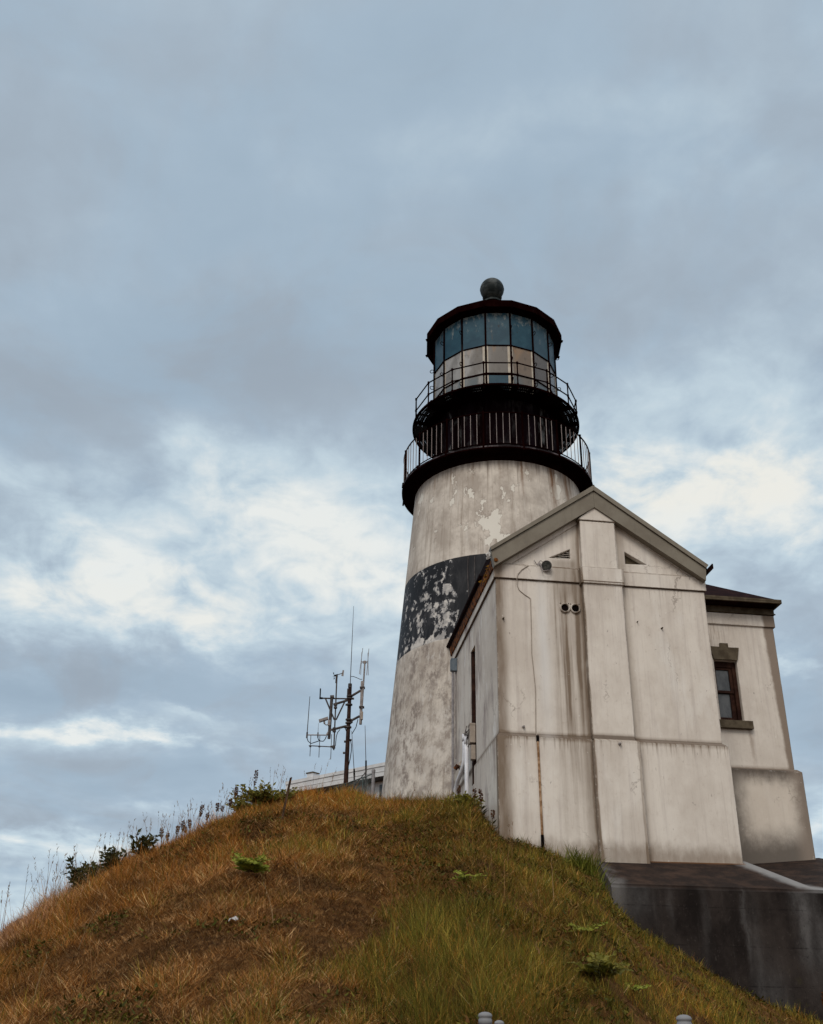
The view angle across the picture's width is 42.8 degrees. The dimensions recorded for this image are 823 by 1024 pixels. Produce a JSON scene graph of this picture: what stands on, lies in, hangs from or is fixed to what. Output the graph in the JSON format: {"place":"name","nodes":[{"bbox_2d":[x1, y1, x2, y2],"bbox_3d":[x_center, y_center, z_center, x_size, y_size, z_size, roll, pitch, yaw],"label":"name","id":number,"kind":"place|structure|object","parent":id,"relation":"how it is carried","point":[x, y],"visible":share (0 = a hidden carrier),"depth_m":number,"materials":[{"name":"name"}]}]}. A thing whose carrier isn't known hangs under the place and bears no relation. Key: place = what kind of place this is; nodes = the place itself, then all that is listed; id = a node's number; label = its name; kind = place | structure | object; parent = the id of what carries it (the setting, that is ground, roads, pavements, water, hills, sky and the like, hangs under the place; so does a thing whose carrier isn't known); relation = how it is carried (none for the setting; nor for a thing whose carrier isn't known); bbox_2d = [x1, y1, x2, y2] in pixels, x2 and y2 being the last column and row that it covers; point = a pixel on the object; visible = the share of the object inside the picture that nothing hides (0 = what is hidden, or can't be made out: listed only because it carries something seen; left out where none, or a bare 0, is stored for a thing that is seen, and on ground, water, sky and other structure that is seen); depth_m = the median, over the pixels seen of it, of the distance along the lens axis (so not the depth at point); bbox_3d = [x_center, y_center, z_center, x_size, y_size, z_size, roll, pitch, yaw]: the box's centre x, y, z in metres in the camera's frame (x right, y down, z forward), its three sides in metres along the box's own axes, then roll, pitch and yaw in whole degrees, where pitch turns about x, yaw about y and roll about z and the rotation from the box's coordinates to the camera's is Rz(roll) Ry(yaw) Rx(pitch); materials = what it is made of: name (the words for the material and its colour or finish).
{"place":"outdoors","nodes":[
{"label":"outdoors","id":0,"kind":"place"},
{"bbox_2d":[0,781,819,1023],"bbox_3d":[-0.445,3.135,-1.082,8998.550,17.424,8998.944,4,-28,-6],"label":"hill","id":1,"kind":"structure","parent":0,"point":[323,946],"depth_m":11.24,"materials":[{"name":"brown plant"}]},
{"bbox_2d":[62,855,106,893],"bbox_3d":[-5.187,5.700,16.415,0.638,0.625,0.611,-13,-31,25],"label":"shrub","id":2,"kind":"object","parent":1,"relation":"on","point":[81,870],"visible":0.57,"depth_m":16.39,"materials":[{"name":"green plant"}]},
{"bbox_2d":[82,861,111,879],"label":"shrub","id":3,"kind":"object","parent":1,"relation":"on","point":[94,868],"visible":0.31,"depth_m":16.65,"materials":[{"name":"green plant"}]},
{"bbox_2d":[98,845,131,872],"bbox_3d":[-4.795,5.605,16.795,0.531,0.574,0.472,-22,-35,37],"label":"shrub","id":4,"kind":"object","parent":1,"relation":"on","point":[111,854],"visible":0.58,"depth_m":16.80,"materials":[{"name":"green plant"}]},
{"bbox_2d":[129,828,162,859],"bbox_3d":[-4.488,5.581,17.510,0.618,0.550,0.444,20,-33,-32],"label":"shrub","id":5,"kind":"object","parent":1,"relation":"on","point":[145,841],"visible":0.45,"depth_m":17.48,"materials":[{"name":"green plant"}]},
{"bbox_2d":[197,805,203,829],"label":"dock plant","id":6,"kind":"object","parent":1,"relation":"on","point":[201,813],"visible":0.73,"depth_m":20.77,"materials":[{"name":"brown plant"}]},
{"bbox_2d":[215,803,219,816],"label":"dock plant","id":7,"kind":"object","parent":1,"relation":"on","point":[217,805],"visible":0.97,"depth_m":21.14,"materials":[{"name":"brown plant"}]},
{"bbox_2d":[227,799,232,816],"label":"dock plant","id":8,"kind":"object","parent":1,"relation":"on","point":[230,802],"visible":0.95,"depth_m":21.32,"materials":[{"name":"brown plant"}]},
{"bbox_2d":[234,786,238,808],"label":"dock plant","id":9,"kind":"object","parent":1,"relation":"on","point":[235,791],"visible":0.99,"depth_m":21.30,"materials":[{"name":"brown plant"}]},
{"bbox_2d":[226,795,266,810],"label":"shrub","id":10,"kind":"object","parent":1,"relation":"on","point":[238,803],"visible":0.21,"depth_m":21.93,"materials":[{"name":"green plant"}]},
{"bbox_2d":[230,849,274,872],"bbox_3d":[-2.057,4.454,13.360,0.660,0.262,0.558,23,-34,-36],"label":"bracken","id":11,"kind":"object","parent":1,"relation":"on","point":[251,865],"visible":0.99,"depth_m":13.27,"materials":[{"name":"green plant"}]},
{"bbox_2d":[252,770,258,803],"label":"dock plant","id":12,"kind":"object","parent":1,"relation":"on","point":[256,772],"visible":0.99,"depth_m":22.38,"materials":[{"name":"brown plant"}]},
{"bbox_2d":[230,779,302,803],"bbox_3d":[-3.000,6.080,22.281,1.791,0.493,1.854,4,-28,-6],"label":"shrub","id":13,"kind":"object","parent":1,"relation":"on","point":[262,795],"visible":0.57,"depth_m":21.99,"materials":[{"name":"green plant"}]},
{"bbox_2d":[0,759,558,1023],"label":"seeding grass stems","id":14,"kind":"object","parent":1,"relation":"on","point":[188,885],"visible":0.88,"depth_m":15.53,"materials":[{"name":"brown plant"}]},
{"bbox_2d":[281,777,291,817],"bbox_3d":[-2.100,4.859,17.426,0.173,0.915,0.024,4,-28,-6],"label":"wooden stake","id":15,"kind":"object","parent":1,"relation":"on","point":[286,798],"visible":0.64,"depth_m":17.47,"materials":[{"name":"grey wood"}]},
{"bbox_2d":[285,762,384,798],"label":"station building","id":16,"kind":"structure","parent":1,"relation":"on","point":[338,777],"depth_m":39.15,"materials":[{"name":"white paint"}]},
{"bbox_2d":[306,771,319,776],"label":"roof vent","id":17,"kind":"object","parent":16,"relation":"on","point":[311,774],"visible":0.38,"depth_m":40.73,"materials":[{"name":"white metal"}]},
{"bbox_2d":[306,606,368,789],"bbox_3d":[-2.324,6.606,32.574,1.858,7.952,0.229,1,-27,0],"label":"antenna mast","id":18,"kind":"object","parent":1,"relation":"on","point":[349,720],"visible":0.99,"depth_m":32.65,"materials":[{"name":"metal"}]},
{"bbox_2d":[352,739,354,790],"bbox_3d":[-2.083,10.150,36.390,0.219,5.203,0.060,1,-27,0],"label":"roof aerial","id":19,"kind":"object","parent":1,"relation":"on","point":[353,769],"visible":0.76,"depth_m":36.90,"materials":[{"name":"metal"}]},
{"bbox_2d":[336,768,375,796],"bbox_3d":[-1.669,8.425,29.662,0.109,2.017,1.976,21,-34,-34],"label":"wire fence","id":20,"kind":"object","parent":1,"relation":"on","point":[372,783],"visible":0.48,"depth_m":29.52,"materials":[{"name":"grey metal"}]},
{"bbox_2d":[355,734,366,792],"bbox_3d":[-1.855,10.071,36.481,0.545,5.370,0.146,1,-27,0],"label":"roof aerial","id":21,"kind":"object","parent":1,"relation":"on","point":[365,773],"visible":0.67,"depth_m":36.97,"materials":[{"name":"metal"}]},
{"bbox_2d":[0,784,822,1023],"bbox_3d":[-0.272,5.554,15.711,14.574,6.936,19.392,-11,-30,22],"label":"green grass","id":22,"kind":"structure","parent":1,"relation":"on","point":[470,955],"depth_m":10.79,"materials":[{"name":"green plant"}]},
{"bbox_2d":[453,734,466,795],"bbox_3d":[1.079,5.939,23.680,0.116,1.664,0.908,8,-28,-13],"label":"drain pipe","id":23,"kind":"object","parent":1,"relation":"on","point":[459,776],"visible":0.66,"depth_m":23.58,"materials":[{"name":"white plastic"}]},
{"bbox_2d":[440,791,484,809],"bbox_3d":[1.025,5.642,20.276,0.926,0.475,0.852,4,-28,-6],"label":"shrub","id":24,"kind":"object","parent":1,"relation":"on","point":[465,796],"visible":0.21,"depth_m":20.17,"materials":[{"name":"green plant"}]},
{"bbox_2d":[449,870,486,883],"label":"weed","id":25,"kind":"object","parent":1,"relation":"on","point":[461,875],"visible":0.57,"depth_m":13.27,"materials":[{"name":"green plant"}]},
{"bbox_2d":[470,788,481,808],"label":"dock plant","id":26,"kind":"object","parent":1,"relation":"on","point":[474,791],"visible":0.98,"depth_m":19.84,"materials":[{"name":"brown plant"}]},
{"bbox_2d":[477,789,487,816],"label":"dock plant","id":27,"kind":"object","parent":1,"relation":"on","point":[480,795],"visible":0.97,"depth_m":19.94,"materials":[{"name":"brown plant"}]},
{"bbox_2d":[478,1012,491,1023],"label":"fence post","id":28,"kind":"object","parent":1,"relation":"on","point":[485,1017],"visible":1,"depth_m":5.19,"materials":[{"name":"metal"}]},
{"bbox_2d":[381,278,592,800],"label":"lighthouse tower","id":29,"kind":"structure","parent":1,"relation":"on","point":[497,430],"depth_m":30.13,"materials":[{"name":"paint"}]},
{"bbox_2d":[489,810,497,828],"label":"dock plant","id":30,"kind":"object","parent":1,"relation":"on","point":[493,822],"visible":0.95,"depth_m":19.55,"materials":[{"name":"brown plant"}]},
{"bbox_2d":[494,1020,503,1023],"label":"fence post","id":31,"kind":"object","parent":1,"relation":"on","point":[499,1022],"visible":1,"depth_m":6.80,"materials":[{"name":"metal"}]},
{"bbox_2d":[568,921,607,932],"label":"weed","id":32,"kind":"object","parent":1,"relation":"on","point":[591,927],"visible":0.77,"depth_m":12.04,"materials":[{"name":"green plant"}]},
{"bbox_2d":[562,840,622,897],"bbox_3d":[2.849,5.953,17.259,1.100,1.090,1.141,-21,-34,35],"label":"grass tuft","id":33,"kind":"object","parent":1,"relation":"on","point":[588,865],"visible":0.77,"depth_m":17.19,"materials":[{"name":"green plant"}]},
{"bbox_2d":[561,949,632,977],"bbox_3d":[1.895,4.501,10.476,0.620,0.273,0.646,17,-31,-28],"label":"weed","id":34,"kind":"object","parent":1,"relation":"on","point":[596,963],"visible":0.94,"depth_m":10.42,"materials":[{"name":"green plant"}]},
{"bbox_2d":[446,485,815,864],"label":"workroom building","id":35,"kind":"structure","parent":1,"relation":"on","point":[662,731],"depth_m":21.84,"materials":[{"name":"white paint"}]},
{"bbox_2d":[450,658,456,797],"bbox_3d":[1.037,5.377,25.722,0.160,3.730,0.154,4,-28,-6],"label":"downpipe","id":36,"kind":"object","parent":35,"relation":"attached to","point":[453,665],"visible":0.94,"depth_m":25.97,"materials":[{"name":"grey metal"}]},
{"bbox_2d":[454,760,464,772],"bbox_3d":[1.097,5.870,24.290,0.240,0.300,0.500,4,-28,-6],"label":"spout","id":37,"kind":"object","parent":35,"relation":"attached to","point":[457,766],"visible":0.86,"depth_m":24.28,"materials":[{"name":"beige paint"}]},
{"bbox_2d":[464,737,468,793],"bbox_3d":[1.209,5.958,23.039,0.107,2.042,0.146,4,-28,-6],"label":"drain pipe","id":38,"kind":"object","parent":35,"relation":"attached to","point":[466,753],"visible":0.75,"depth_m":23.17,"materials":[{"name":"white plastic"}]},
{"bbox_2d":[463,723,475,760],"bbox_3d":[1.272,5.151,23.347,0.229,0.795,0.516,4,-28,-6],"label":"electrical cabinet","id":39,"kind":"object","parent":35,"relation":"attached to","point":[471,736],"visible":1,"depth_m":23.19,"materials":[{"name":"beige metal"}]},
{"bbox_2d":[471,652,476,785],"bbox_3d":[1.512,4.562,23.662,0.216,3.300,0.900,4,-28,-6],"label":"slot window","id":40,"kind":"structure","parent":35,"relation":"in","point":[473,681],"depth_m":24.05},
{"bbox_2d":[517,566,536,734],"bbox_3d":[2.452,2.805,21.518,0.514,3.787,0.108,4,-28,-6],"label":"lamp cable","id":41,"kind":"object","parent":35,"relation":"attached to","point":[531,653],"visible":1,"depth_m":21.52,"materials":[{"name":"beige paint"}]},
{"bbox_2d":[536,735,543,847],"bbox_3d":[2.469,5.380,20.121,0.075,2.222,0.067,4,-28,-6],"label":"downpipe","id":42,"kind":"object","parent":35,"relation":"attached to","point":[540,794],"visible":0.91,"depth_m":20.10,"materials":[{"name":"metal"}]},
{"bbox_2d":[534,560,551,571],"bbox_3d":[2.806,1.151,22.395,0.364,0.312,0.199,4,-28,-6],"label":"floodlight","id":43,"kind":"object","parent":35,"relation":"attached to","point":[546,565],"visible":1,"depth_m":22.35,"materials":[{"name":"metal"}]},
{"bbox_2d":[711,643,753,729],"bbox_3d":[7.152,3.958,23.781,0.850,2.002,0.360,4,-28,-6],"label":"window","id":44,"kind":"structure","parent":35,"relation":"in","point":[725,672],"depth_m":23.83,"materials":[{"name":"brown glass"}]},
{"bbox_2d":[624,982,650,991],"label":"weed","id":45,"kind":"object","parent":1,"relation":"on","point":[640,987],"visible":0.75,"depth_m":11.01,"materials":[{"name":"green plant"}]},
{"bbox_2d":[676,1014,691,1023],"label":"fence post","id":46,"kind":"object","parent":1,"relation":"on","point":[683,1019],"visible":1,"depth_m":4.71,"materials":[{"name":"metal"}]},
{"bbox_2d":[597,858,822,1023],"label":"retaining wall","id":47,"kind":"structure","parent":1,"relation":"on","point":[758,928],"depth_m":18.13,"materials":[{"name":"concrete"}]},
{"bbox_2d":[0,0,822,929],"label":"sky","id":48,"kind":"structure","parent":0,"point":[234,234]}
]}

